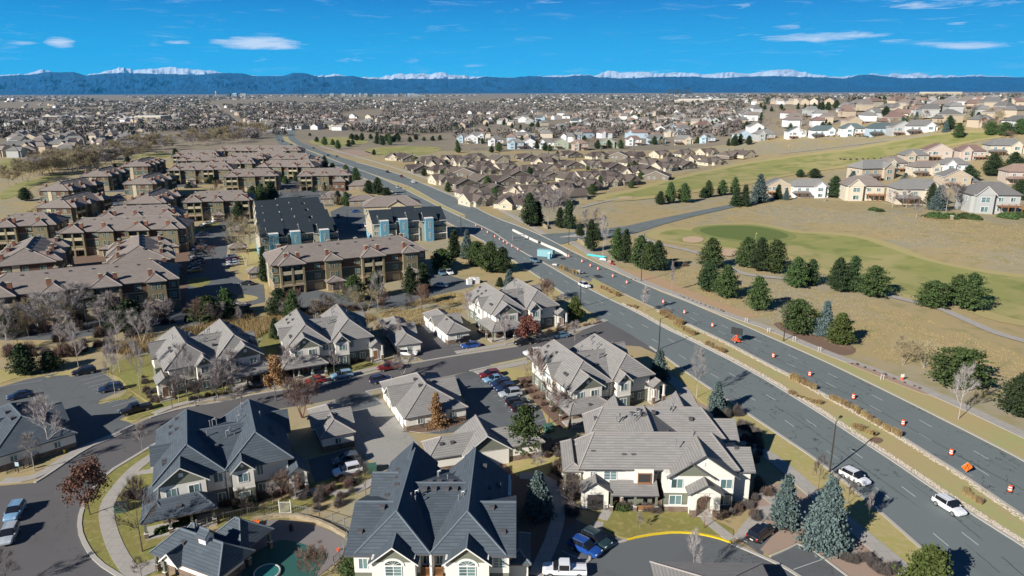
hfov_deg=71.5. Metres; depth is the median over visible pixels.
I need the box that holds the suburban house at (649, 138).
[646,134,665,143]
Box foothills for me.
[0,72,1023,94]
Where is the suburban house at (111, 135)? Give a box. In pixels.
[105,131,122,139]
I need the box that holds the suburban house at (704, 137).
[699,133,715,143]
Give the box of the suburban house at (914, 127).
[905,120,938,134]
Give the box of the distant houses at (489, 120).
[0,96,1007,130]
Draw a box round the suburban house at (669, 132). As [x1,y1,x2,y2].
[663,129,676,136]
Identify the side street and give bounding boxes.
[0,318,655,575]
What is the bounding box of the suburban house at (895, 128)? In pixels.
[885,121,907,136]
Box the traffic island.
[562,234,586,236]
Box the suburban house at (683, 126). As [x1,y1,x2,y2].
[675,124,688,134]
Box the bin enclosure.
[233,301,251,312]
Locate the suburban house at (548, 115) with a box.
[545,113,554,117]
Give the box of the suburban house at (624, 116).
[619,114,627,119]
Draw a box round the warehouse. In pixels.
[678,99,726,101]
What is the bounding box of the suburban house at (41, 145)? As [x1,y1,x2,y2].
[29,142,52,152]
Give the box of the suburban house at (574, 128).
[570,126,586,130]
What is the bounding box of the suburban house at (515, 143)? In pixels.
[507,138,523,148]
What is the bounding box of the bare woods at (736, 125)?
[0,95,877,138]
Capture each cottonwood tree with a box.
[0,163,26,184]
[0,169,16,185]
[8,158,32,179]
[12,160,38,181]
[21,158,32,178]
[24,149,48,169]
[26,156,44,174]
[28,154,51,173]
[31,161,50,175]
[38,155,59,175]
[40,153,61,172]
[49,149,64,165]
[53,157,71,174]
[55,149,71,164]
[56,157,77,173]
[64,146,82,152]
[64,150,78,171]
[74,156,90,170]
[76,144,92,149]
[77,149,100,169]
[86,149,100,168]
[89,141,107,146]
[90,156,98,166]
[94,146,115,164]
[95,147,117,165]
[100,151,110,165]
[102,148,120,165]
[106,139,123,146]
[106,152,116,165]
[115,146,132,158]
[117,146,135,157]
[120,140,135,155]
[123,134,135,140]
[129,140,147,154]
[133,145,145,155]
[138,142,151,154]
[139,135,153,145]
[144,133,158,146]
[157,139,167,149]
[161,135,171,145]
[163,139,173,145]
[177,133,190,144]
[184,134,196,145]
[185,128,196,140]
[197,135,207,144]
[199,132,211,143]
[205,128,217,139]
[215,126,226,133]
[216,133,227,143]
[229,132,240,142]
[232,122,241,126]
[235,130,246,140]
[236,121,247,127]
[242,128,255,138]
[248,123,260,128]
[252,128,263,137]
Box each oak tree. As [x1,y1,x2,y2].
[55,452,111,514]
[262,353,288,400]
[417,283,430,302]
[514,314,540,337]
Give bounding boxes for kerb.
[33,425,133,482]
[77,443,154,575]
[149,333,575,417]
[288,138,464,214]
[335,166,582,306]
[358,162,1023,461]
[379,177,1023,547]
[469,358,526,370]
[585,539,626,563]
[624,293,1023,515]
[627,531,730,542]
[649,346,950,575]
[731,542,800,575]
[769,543,848,575]
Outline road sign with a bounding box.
[961,462,972,475]
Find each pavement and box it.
[0,370,152,422]
[0,432,121,483]
[151,358,416,414]
[321,146,546,233]
[455,319,608,353]
[474,360,529,373]
[569,241,1023,438]
[595,316,655,353]
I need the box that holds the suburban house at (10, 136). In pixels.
[6,134,21,139]
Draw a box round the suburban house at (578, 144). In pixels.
[570,139,587,150]
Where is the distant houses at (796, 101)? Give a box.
[0,93,1022,107]
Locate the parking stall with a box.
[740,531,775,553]
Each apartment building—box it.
[0,211,70,249]
[0,234,77,274]
[0,256,180,327]
[35,191,112,223]
[36,177,104,204]
[56,213,195,256]
[79,166,129,190]
[97,204,187,216]
[105,233,181,276]
[120,156,168,179]
[120,172,176,199]
[124,188,185,207]
[166,162,238,183]
[171,150,224,165]
[175,154,220,163]
[182,189,255,220]
[207,157,260,168]
[215,145,265,156]
[222,168,281,191]
[227,153,270,163]
[252,145,304,152]
[255,151,287,157]
[256,160,321,179]
[262,233,427,293]
[269,153,315,159]
[297,167,352,190]
[298,155,323,167]
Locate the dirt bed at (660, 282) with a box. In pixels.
[622,269,758,317]
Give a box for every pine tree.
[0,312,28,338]
[1,342,42,375]
[16,187,34,200]
[33,350,69,371]
[102,306,118,328]
[104,298,156,332]
[185,182,194,187]
[185,295,227,322]
[204,176,217,183]
[214,288,240,318]
[229,200,247,223]
[248,186,261,200]
[255,183,268,199]
[263,287,287,315]
[268,317,278,339]
[282,176,291,183]
[283,288,302,315]
[293,172,298,181]
[321,136,327,144]
[332,190,342,204]
[335,139,341,148]
[335,555,354,575]
[338,274,368,300]
[339,191,349,205]
[352,167,363,180]
[359,133,363,139]
[362,180,372,193]
[364,270,386,296]
[371,177,383,193]
[374,136,379,143]
[379,136,385,144]
[380,188,392,195]
[387,134,392,144]
[400,266,417,294]
[417,263,432,288]
[420,168,427,175]
[430,248,456,269]
[444,182,451,191]
[454,144,461,151]
[461,241,485,264]
[474,241,502,271]
[483,176,490,183]
[490,246,516,272]
[491,187,498,196]
[495,141,503,150]
[504,404,548,457]
[519,192,538,225]
[526,166,532,173]
[542,142,547,149]
[554,207,564,227]
[560,199,576,228]
[566,295,586,320]
[575,223,584,235]
[583,219,600,250]
[587,183,597,194]
[594,139,601,148]
[606,140,611,147]
[607,227,622,260]
[617,139,624,147]
[619,229,632,262]
[628,180,633,187]
[628,234,647,268]
[637,241,659,270]
[638,171,643,178]
[647,240,669,270]
[651,136,657,143]
[654,191,664,203]
[663,182,678,202]
[676,182,690,201]
[694,237,725,266]
[696,260,722,291]
[699,187,707,197]
[705,180,714,196]
[710,264,740,297]
[716,180,729,194]
[730,135,739,145]
[730,176,740,193]
[731,236,755,266]
[738,134,743,143]
[743,274,775,309]
[745,135,752,144]
[748,237,769,270]
[760,239,790,272]
[779,298,822,333]
[781,256,812,287]
[794,169,805,176]
[805,258,822,284]
[806,168,822,177]
[820,102,824,109]
[823,256,853,290]
[823,312,857,344]
[826,175,840,197]
[832,100,839,108]
[845,255,863,290]
[853,265,894,296]
[881,106,889,115]
[892,541,954,575]
[910,280,955,307]
[922,183,937,205]
[923,346,1001,389]
[942,115,955,128]
[946,274,966,304]
[951,122,966,137]
[953,272,994,309]
[963,165,981,178]
[980,153,1004,175]
[983,121,999,134]
[987,372,1023,416]
[996,121,1014,135]
[1003,152,1023,165]
[1011,179,1023,199]
[1013,118,1023,133]
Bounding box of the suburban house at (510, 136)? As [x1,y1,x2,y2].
[506,133,517,140]
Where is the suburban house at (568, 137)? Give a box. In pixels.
[561,133,577,141]
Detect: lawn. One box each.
[82,449,167,575]
[97,390,133,402]
[106,332,379,409]
[127,409,158,419]
[187,277,210,286]
[195,222,220,230]
[216,472,370,527]
[237,294,257,301]
[240,243,267,290]
[490,357,571,439]
[505,449,559,475]
[596,509,733,537]
[665,358,921,562]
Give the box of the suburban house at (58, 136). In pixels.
[52,133,65,139]
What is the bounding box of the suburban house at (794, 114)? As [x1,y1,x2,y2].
[785,113,800,116]
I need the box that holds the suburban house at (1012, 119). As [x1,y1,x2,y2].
[1001,115,1023,129]
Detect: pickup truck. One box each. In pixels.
[118,401,152,416]
[196,232,208,236]
[377,360,403,371]
[531,333,553,342]
[542,557,586,575]
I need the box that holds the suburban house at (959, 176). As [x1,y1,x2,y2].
[933,168,979,187]
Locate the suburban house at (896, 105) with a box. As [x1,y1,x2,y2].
[877,103,905,110]
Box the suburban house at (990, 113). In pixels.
[981,107,1007,119]
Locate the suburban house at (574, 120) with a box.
[570,118,582,122]
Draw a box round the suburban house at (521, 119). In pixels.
[518,116,526,121]
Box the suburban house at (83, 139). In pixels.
[63,136,87,144]
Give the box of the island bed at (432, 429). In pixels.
[410,418,466,432]
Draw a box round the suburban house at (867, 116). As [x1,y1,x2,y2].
[858,111,880,121]
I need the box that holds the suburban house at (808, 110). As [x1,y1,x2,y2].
[802,106,817,115]
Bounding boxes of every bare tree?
[0,300,11,322]
[0,303,17,339]
[0,325,13,345]
[0,548,22,575]
[5,321,29,342]
[7,296,18,311]
[13,299,36,322]
[15,310,36,336]
[16,279,90,327]
[16,296,45,325]
[17,430,41,470]
[19,391,65,438]
[36,302,76,330]
[52,321,66,343]
[53,309,71,330]
[57,279,80,316]
[63,319,85,367]
[88,300,107,325]
[94,302,107,325]
[96,290,117,307]
[100,342,117,393]
[103,309,126,341]
[103,323,127,371]
[106,290,127,315]
[108,471,158,551]
[123,308,153,343]
[123,336,144,393]
[128,556,149,575]
[142,300,165,321]
[145,297,160,312]
[146,305,157,320]
[158,379,179,407]
[159,297,174,321]
[167,339,196,400]
[167,370,184,401]
[183,370,207,400]
[185,380,203,405]
[188,250,197,260]
[188,297,214,324]
[193,245,204,256]
[204,245,217,262]
[206,303,226,319]
[206,368,222,396]
[207,347,243,391]
[207,371,225,399]
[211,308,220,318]
[213,182,223,190]
[214,364,237,395]
[215,215,225,228]
[221,215,261,265]
[227,215,242,225]
[231,487,250,512]
[233,306,241,321]
[238,497,254,516]
[240,210,249,219]
[247,336,267,356]
[264,480,278,502]
[265,470,288,498]
[276,345,284,354]
[278,299,285,313]
[279,376,322,417]
[281,286,306,304]
[281,342,305,378]
[284,472,303,493]
[287,477,298,497]
[294,539,330,575]
[308,298,321,313]
[311,295,336,311]
[317,293,334,309]
[329,281,349,301]
[343,284,358,304]
[346,288,380,313]
[355,458,371,494]
[368,270,384,313]
[375,318,402,345]
[379,291,390,302]
[390,350,413,374]
[403,293,414,305]
[413,285,431,307]
[461,291,475,324]
[495,313,516,344]
[517,189,539,200]
[524,345,545,394]
[530,449,545,465]
[538,277,556,296]
[538,377,562,422]
[539,174,548,183]
[540,184,557,214]
[551,186,563,214]
[557,292,565,303]
[558,475,589,516]
[580,207,590,234]
[592,207,601,223]
[596,213,609,244]
[686,528,702,561]
[690,344,708,396]
[693,494,716,527]
[813,454,828,489]
[842,474,857,502]
[888,190,899,205]
[891,333,922,364]
[898,189,915,206]
[906,113,924,120]
[907,340,941,367]
[912,203,923,216]
[920,109,930,119]
[939,177,961,209]
[950,363,979,418]
[954,183,967,208]
[979,116,988,128]
[993,110,1005,122]
[1001,131,1016,138]
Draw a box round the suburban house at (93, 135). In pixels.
[86,131,104,140]
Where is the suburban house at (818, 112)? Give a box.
[811,109,827,118]
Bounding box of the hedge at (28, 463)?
[5,452,39,473]
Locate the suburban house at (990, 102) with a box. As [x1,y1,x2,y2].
[978,97,1000,107]
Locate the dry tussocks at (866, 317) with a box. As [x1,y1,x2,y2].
[658,254,1023,394]
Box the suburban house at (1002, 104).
[993,101,1014,106]
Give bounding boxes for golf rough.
[589,130,1006,200]
[647,223,1023,325]
[692,225,796,242]
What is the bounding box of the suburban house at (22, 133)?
[9,131,26,135]
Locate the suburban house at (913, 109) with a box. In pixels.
[909,106,920,115]
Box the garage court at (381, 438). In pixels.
[316,392,418,465]
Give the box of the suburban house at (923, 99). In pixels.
[916,97,931,103]
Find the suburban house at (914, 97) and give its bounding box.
[905,96,919,99]
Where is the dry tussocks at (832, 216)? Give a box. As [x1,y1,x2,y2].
[684,201,1023,264]
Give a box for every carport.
[227,243,246,253]
[228,226,243,235]
[246,266,258,278]
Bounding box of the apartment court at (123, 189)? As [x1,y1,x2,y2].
[105,183,207,191]
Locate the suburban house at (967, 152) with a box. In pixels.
[952,144,986,160]
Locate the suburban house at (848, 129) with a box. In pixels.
[838,123,864,136]
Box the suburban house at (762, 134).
[752,129,775,141]
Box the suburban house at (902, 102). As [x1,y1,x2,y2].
[896,99,910,105]
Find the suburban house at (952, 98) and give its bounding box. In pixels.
[944,97,958,100]
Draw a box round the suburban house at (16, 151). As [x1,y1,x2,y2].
[5,146,29,157]
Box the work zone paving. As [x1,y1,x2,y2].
[465,215,591,281]
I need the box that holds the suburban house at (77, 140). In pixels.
[66,138,83,146]
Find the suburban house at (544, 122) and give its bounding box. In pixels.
[539,120,548,125]
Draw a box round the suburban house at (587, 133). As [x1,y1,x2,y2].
[579,129,594,137]
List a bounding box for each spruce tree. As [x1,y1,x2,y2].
[257,246,267,281]
[265,180,280,199]
[447,228,460,256]
[459,229,472,258]
[495,277,504,287]
[503,269,514,285]
[519,470,556,526]
[532,200,545,225]
[595,223,602,240]
[650,348,671,381]
[706,380,726,416]
[728,187,742,206]
[740,183,751,206]
[749,173,770,202]
[765,473,801,533]
[773,184,783,198]
[782,188,789,199]
[792,473,857,559]
[813,300,835,336]
[900,173,909,179]
[922,185,950,210]
[941,120,949,132]
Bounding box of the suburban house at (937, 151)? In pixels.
[919,143,953,160]
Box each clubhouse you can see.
[319,191,351,203]
[348,180,373,190]
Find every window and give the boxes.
[3,298,11,303]
[9,454,17,462]
[40,265,46,269]
[53,441,61,448]
[96,288,104,294]
[109,287,117,292]
[134,285,141,290]
[136,295,142,300]
[165,488,177,496]
[169,281,175,286]
[170,292,176,296]
[177,383,183,390]
[188,483,199,492]
[201,366,208,373]
[203,380,210,387]
[213,473,223,482]
[217,492,226,501]
[235,360,242,365]
[237,472,248,482]
[239,490,250,500]
[250,357,256,362]
[256,465,263,475]
[258,482,266,490]
[273,479,281,488]
[283,266,289,271]
[284,276,290,281]
[293,265,299,270]
[294,275,300,280]
[308,349,315,353]
[322,344,328,350]
[335,437,341,443]
[339,344,345,350]
[339,356,346,363]
[358,558,367,568]
[360,352,365,358]
[364,258,369,262]
[364,267,370,272]
[374,257,379,261]
[382,558,403,565]
[384,566,401,575]
[417,418,422,423]
[423,556,429,563]
[436,556,442,563]
[449,412,454,417]
[456,559,477,566]
[458,567,475,575]
[492,558,505,567]
[577,392,583,398]
[591,389,597,395]
[602,384,607,390]
[604,471,616,479]
[620,398,626,404]
[621,383,627,390]
[637,392,642,399]
[669,495,681,504]
[671,478,683,487]
[720,479,732,488]
[720,495,729,504]
[852,195,858,199]
[980,207,988,211]
[981,197,990,202]
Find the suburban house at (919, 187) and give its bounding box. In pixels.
[885,179,947,205]
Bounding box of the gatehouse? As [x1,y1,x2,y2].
[332,176,346,190]
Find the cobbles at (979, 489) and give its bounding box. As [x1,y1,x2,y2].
[657,310,1023,521]
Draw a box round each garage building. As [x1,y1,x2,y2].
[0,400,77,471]
[307,403,355,452]
[379,316,422,355]
[379,372,468,431]
[421,414,545,468]
[422,308,470,344]
[650,561,767,575]
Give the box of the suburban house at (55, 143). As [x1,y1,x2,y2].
[48,140,68,148]
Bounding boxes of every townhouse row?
[253,197,319,211]
[253,203,324,217]
[254,209,329,224]
[255,217,338,252]
[365,206,446,240]
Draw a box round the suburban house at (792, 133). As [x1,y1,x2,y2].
[784,126,807,139]
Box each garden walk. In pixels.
[293,478,371,499]
[519,472,564,575]
[592,521,603,531]
[597,508,613,519]
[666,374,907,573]
[700,517,735,540]
[733,491,775,541]
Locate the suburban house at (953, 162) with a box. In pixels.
[936,157,971,170]
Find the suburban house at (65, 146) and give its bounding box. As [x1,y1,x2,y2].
[54,145,78,153]
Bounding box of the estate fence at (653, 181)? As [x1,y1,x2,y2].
[591,156,753,195]
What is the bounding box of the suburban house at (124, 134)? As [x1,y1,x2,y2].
[116,133,131,136]
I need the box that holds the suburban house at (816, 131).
[808,125,837,138]
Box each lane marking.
[474,229,977,544]
[526,266,947,545]
[527,235,987,458]
[621,285,987,474]
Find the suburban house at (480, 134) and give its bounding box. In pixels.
[470,132,484,140]
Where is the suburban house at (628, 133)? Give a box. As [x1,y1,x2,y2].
[625,129,635,137]
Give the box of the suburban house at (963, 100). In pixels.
[955,96,976,104]
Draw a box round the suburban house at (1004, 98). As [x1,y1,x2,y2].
[1000,97,1013,100]
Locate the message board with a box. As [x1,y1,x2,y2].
[731,327,742,342]
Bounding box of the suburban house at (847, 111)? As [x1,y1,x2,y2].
[838,107,858,116]
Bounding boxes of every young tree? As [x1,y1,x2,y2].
[131,422,147,451]
[229,384,244,402]
[328,350,339,364]
[568,319,579,332]
[636,512,644,523]
[641,284,650,303]
[671,260,674,281]
[866,491,874,518]
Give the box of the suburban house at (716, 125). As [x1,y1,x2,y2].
[711,123,726,132]
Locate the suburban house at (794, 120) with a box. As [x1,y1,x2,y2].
[781,116,801,126]
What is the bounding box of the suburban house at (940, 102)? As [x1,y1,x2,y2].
[930,100,951,105]
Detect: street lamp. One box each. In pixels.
[82,296,92,331]
[658,316,667,348]
[779,300,787,340]
[828,415,842,471]
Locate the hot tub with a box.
[253,563,280,575]
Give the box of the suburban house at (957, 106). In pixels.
[942,101,967,112]
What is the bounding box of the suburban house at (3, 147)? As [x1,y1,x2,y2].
[0,144,11,156]
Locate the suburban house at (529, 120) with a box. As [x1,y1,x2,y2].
[526,118,535,123]
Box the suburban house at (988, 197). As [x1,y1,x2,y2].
[954,182,1023,213]
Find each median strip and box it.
[283,137,465,217]
[591,278,1023,541]
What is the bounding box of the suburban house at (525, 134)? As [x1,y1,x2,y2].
[515,132,530,139]
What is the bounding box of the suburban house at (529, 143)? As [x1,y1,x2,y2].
[522,138,537,148]
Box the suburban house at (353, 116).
[349,114,357,117]
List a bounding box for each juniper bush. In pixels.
[874,208,884,211]
[924,211,946,218]
[944,212,959,219]
[957,212,971,218]
[964,213,983,220]
[996,212,1018,219]
[1015,211,1023,217]
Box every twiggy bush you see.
[1,342,15,357]
[23,339,35,351]
[36,321,51,333]
[49,344,65,357]
[56,334,65,342]
[264,488,272,498]
[270,486,282,497]
[321,485,331,495]
[341,477,355,488]
[377,298,386,304]
[538,392,545,400]
[550,464,557,472]
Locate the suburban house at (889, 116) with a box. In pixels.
[877,112,906,122]
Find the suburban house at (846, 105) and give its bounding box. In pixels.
[839,104,853,109]
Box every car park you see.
[0,371,140,446]
[111,196,123,205]
[177,219,264,328]
[277,180,328,199]
[284,274,473,312]
[330,205,367,239]
[403,371,545,433]
[529,520,621,575]
[770,543,844,575]
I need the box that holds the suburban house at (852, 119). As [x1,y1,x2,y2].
[840,116,866,125]
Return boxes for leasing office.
[348,194,375,206]
[362,195,421,214]
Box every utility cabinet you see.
[466,278,471,284]
[474,277,479,283]
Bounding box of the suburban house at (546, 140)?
[538,138,553,148]
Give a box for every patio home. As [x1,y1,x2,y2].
[385,153,405,160]
[395,152,418,161]
[404,162,428,173]
[414,154,438,164]
[425,158,449,166]
[426,164,452,173]
[427,172,457,184]
[440,155,461,162]
[443,175,478,188]
[449,166,478,176]
[450,157,474,166]
[453,183,492,196]
[457,190,496,206]
[463,153,486,161]
[468,171,495,183]
[470,159,493,167]
[471,163,499,174]
[474,181,505,194]
[486,154,510,163]
[488,173,516,185]
[492,193,526,209]
[493,162,517,170]
[496,190,520,198]
[498,167,530,177]
[503,182,528,193]
[514,152,537,161]
[514,163,542,172]
[515,173,547,184]
[518,183,550,192]
[522,190,549,206]
[530,157,557,164]
[532,169,558,180]
[537,161,560,171]
[538,152,560,160]
[543,189,572,206]
[547,180,580,190]
[553,184,588,200]
[555,169,579,180]
[556,177,583,187]
[557,159,584,169]
[559,149,583,157]
[575,169,598,178]
[580,158,602,168]
[580,176,603,189]
[584,150,608,158]
[596,173,623,186]
[597,160,625,170]
[598,168,621,174]
[607,150,628,158]
[618,156,642,165]
[620,166,646,177]
[620,171,641,185]
[625,151,645,158]
[630,163,658,169]
[638,156,660,164]
[641,168,671,179]
[648,149,672,158]
[651,160,678,171]
[659,155,683,161]
[672,149,695,156]
[673,159,696,169]
[684,154,705,162]
[695,148,719,155]
[697,155,726,165]
[715,149,739,159]
[733,148,755,158]
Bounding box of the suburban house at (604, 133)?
[596,129,612,137]
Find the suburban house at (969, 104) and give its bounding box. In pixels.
[964,99,981,109]
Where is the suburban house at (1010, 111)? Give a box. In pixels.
[1004,105,1023,116]
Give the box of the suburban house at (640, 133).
[631,129,648,137]
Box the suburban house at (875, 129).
[864,123,891,136]
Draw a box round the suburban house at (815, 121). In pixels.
[809,116,826,126]
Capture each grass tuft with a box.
[856,424,865,430]
[866,413,872,420]
[977,496,983,504]
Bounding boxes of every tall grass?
[96,307,382,355]
[372,290,469,331]
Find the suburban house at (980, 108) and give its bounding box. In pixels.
[970,105,989,115]
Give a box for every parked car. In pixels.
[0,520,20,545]
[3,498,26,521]
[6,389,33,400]
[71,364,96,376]
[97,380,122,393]
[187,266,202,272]
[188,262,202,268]
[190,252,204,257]
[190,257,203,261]
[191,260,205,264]
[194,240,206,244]
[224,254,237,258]
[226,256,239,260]
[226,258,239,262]
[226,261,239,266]
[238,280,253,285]
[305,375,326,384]
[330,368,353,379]
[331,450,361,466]
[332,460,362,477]
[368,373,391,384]
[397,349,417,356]
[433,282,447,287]
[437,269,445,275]
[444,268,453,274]
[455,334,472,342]
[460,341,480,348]
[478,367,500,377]
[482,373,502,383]
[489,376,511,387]
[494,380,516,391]
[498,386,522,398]
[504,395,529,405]
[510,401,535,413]
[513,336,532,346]
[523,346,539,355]
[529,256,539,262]
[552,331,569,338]
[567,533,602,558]
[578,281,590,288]
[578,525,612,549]
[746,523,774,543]
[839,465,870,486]
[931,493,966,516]
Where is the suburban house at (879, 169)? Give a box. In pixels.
[846,159,897,180]
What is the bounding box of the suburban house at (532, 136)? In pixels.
[529,132,534,139]
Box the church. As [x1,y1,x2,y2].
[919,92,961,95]
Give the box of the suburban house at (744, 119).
[737,116,751,124]
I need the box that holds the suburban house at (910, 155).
[896,149,930,163]
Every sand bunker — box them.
[682,236,703,242]
[722,249,735,255]
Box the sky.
[0,0,1023,77]
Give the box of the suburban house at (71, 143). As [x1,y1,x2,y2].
[59,141,81,148]
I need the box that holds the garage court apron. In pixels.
[335,392,381,410]
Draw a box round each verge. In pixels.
[510,260,595,323]
[560,243,1023,458]
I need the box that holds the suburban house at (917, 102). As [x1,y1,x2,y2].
[904,100,924,108]
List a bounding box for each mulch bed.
[499,437,575,575]
[517,376,571,427]
[575,480,752,515]
[698,404,742,432]
[773,322,855,354]
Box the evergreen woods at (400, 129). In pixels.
[0,96,819,134]
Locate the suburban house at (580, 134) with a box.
[574,131,582,138]
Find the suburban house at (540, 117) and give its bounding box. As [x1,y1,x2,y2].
[535,115,545,120]
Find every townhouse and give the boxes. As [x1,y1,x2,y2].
[139,399,308,540]
[148,319,273,402]
[274,304,384,380]
[344,441,531,575]
[465,278,568,342]
[527,333,666,428]
[560,391,755,517]
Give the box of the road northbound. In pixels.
[286,130,1023,513]
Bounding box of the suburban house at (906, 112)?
[888,108,910,115]
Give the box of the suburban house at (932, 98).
[926,96,936,102]
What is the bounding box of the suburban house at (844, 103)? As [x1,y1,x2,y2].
[836,102,856,111]
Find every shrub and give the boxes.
[19,323,34,335]
[25,324,39,334]
[28,349,37,355]
[38,347,48,355]
[51,334,64,342]
[61,341,82,357]
[69,319,85,330]
[70,310,85,322]
[74,340,88,351]
[90,324,108,337]
[93,322,101,328]
[93,337,103,347]
[101,335,115,345]
[104,343,118,353]
[122,326,141,339]
[122,341,130,348]
[125,490,132,499]
[131,489,142,500]
[141,377,149,383]
[142,385,151,392]
[149,387,156,393]
[153,525,164,534]
[156,311,166,318]
[159,316,169,323]
[161,524,168,531]
[172,521,180,528]
[180,517,188,525]
[187,515,196,522]
[204,391,211,396]
[221,497,229,508]
[230,498,243,508]
[244,496,256,506]
[246,308,253,315]
[256,491,265,501]
[296,491,307,500]
[310,491,325,503]
[312,502,322,511]
[313,486,326,496]
[328,481,336,490]
[333,497,346,508]
[336,489,344,499]
[344,474,355,483]
[347,485,356,494]
[350,304,358,310]
[520,378,528,384]
[526,387,533,392]
[543,451,551,457]
[548,405,556,411]
[548,442,560,451]
[553,457,561,468]
[554,450,560,456]
[556,478,563,487]
[557,467,562,476]
[563,473,577,480]
[563,502,580,517]
[565,488,579,500]
[613,502,621,510]
[619,503,629,511]
[628,501,636,510]
[641,502,650,511]
[651,503,662,513]
[716,510,723,520]
[720,510,729,518]
[728,508,736,514]
[733,502,743,511]
[741,498,748,506]
[744,501,755,508]
[745,442,754,449]
[748,492,759,502]
[748,508,759,516]
[750,511,761,520]
[752,453,760,463]
[752,486,759,493]
[754,449,763,455]
[754,480,766,487]
[755,484,763,492]
[762,485,774,496]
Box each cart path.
[580,198,618,207]
[637,235,1023,341]
[780,135,928,153]
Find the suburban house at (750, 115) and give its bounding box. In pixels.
[743,111,759,120]
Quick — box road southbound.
[275,129,1023,575]
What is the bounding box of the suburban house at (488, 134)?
[481,130,490,137]
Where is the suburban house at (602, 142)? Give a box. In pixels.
[599,137,618,148]
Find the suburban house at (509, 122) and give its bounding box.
[507,120,514,124]
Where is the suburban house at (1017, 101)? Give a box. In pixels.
[1005,98,1023,104]
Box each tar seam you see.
[672,310,1022,489]
[680,338,1023,575]
[703,362,998,571]
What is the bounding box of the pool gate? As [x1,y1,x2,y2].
[278,500,290,512]
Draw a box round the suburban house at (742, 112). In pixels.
[738,110,747,116]
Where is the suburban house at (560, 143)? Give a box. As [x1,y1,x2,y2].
[553,138,569,148]
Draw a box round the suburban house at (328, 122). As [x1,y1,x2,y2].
[325,121,334,127]
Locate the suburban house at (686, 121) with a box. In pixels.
[682,119,690,125]
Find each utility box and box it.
[113,500,128,513]
[366,462,376,473]
[543,423,554,432]
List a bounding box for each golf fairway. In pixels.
[0,159,17,170]
[0,174,61,198]
[134,153,169,158]
[309,137,368,145]
[364,146,440,154]
[605,133,998,197]
[659,224,1023,319]
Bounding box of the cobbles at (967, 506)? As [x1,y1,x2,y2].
[621,303,1023,543]
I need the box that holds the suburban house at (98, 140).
[90,138,108,144]
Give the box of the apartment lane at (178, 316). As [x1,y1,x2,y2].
[0,308,186,339]
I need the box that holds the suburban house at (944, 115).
[931,109,964,122]
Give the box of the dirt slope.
[337,150,370,155]
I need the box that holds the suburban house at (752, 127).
[745,122,767,132]
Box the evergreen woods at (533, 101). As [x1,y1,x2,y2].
[0,92,1022,111]
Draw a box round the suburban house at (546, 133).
[540,130,552,137]
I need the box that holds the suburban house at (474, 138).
[464,134,480,143]
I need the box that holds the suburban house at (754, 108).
[746,105,762,112]
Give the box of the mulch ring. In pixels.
[870,437,882,443]
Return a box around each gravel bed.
[749,484,897,575]
[848,363,927,394]
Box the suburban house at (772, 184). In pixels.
[765,177,791,196]
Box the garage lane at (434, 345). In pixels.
[409,319,484,359]
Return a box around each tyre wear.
[469,232,965,560]
[470,230,977,559]
[472,214,990,476]
[473,230,988,558]
[475,213,1001,475]
[478,213,1008,474]
[479,230,1002,556]
[482,213,1020,472]
[482,230,1012,555]
[485,213,1023,470]
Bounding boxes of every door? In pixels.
[34,318,44,325]
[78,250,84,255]
[86,312,95,319]
[162,387,169,396]
[284,286,291,292]
[293,476,301,487]
[295,285,302,291]
[315,282,322,289]
[373,350,377,358]
[393,273,399,280]
[395,407,398,420]
[399,413,403,428]
[429,322,432,331]
[613,497,620,502]
[651,389,656,399]
[696,496,706,508]
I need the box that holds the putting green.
[700,226,787,241]
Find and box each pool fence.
[192,505,278,526]
[291,505,350,530]
[333,531,347,565]
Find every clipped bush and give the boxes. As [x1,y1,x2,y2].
[720,406,731,417]
[732,402,744,416]
[736,417,744,427]
[739,419,749,430]
[749,425,762,435]
[754,434,763,443]
[839,552,846,561]
[845,553,852,561]
[849,552,859,563]
[856,549,865,562]
[864,548,872,561]
[866,555,878,568]
[872,560,883,574]
[880,565,891,575]
[884,560,896,574]
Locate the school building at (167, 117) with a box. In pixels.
[134,115,170,121]
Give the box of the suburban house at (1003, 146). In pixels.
[982,138,1023,155]
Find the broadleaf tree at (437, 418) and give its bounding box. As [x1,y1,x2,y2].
[423,392,450,430]
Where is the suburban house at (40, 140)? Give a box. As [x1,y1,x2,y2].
[33,137,48,142]
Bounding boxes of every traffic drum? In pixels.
[948,448,953,455]
[1006,484,1012,492]
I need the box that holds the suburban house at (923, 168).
[905,161,942,176]
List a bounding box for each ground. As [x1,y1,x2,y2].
[0,110,1023,575]
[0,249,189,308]
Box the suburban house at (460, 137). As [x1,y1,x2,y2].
[456,133,467,142]
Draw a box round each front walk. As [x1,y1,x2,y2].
[99,454,149,575]
[126,469,152,476]
[137,558,166,575]
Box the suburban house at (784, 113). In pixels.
[780,110,795,118]
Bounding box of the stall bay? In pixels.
[308,448,368,481]
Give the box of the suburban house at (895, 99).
[887,96,908,102]

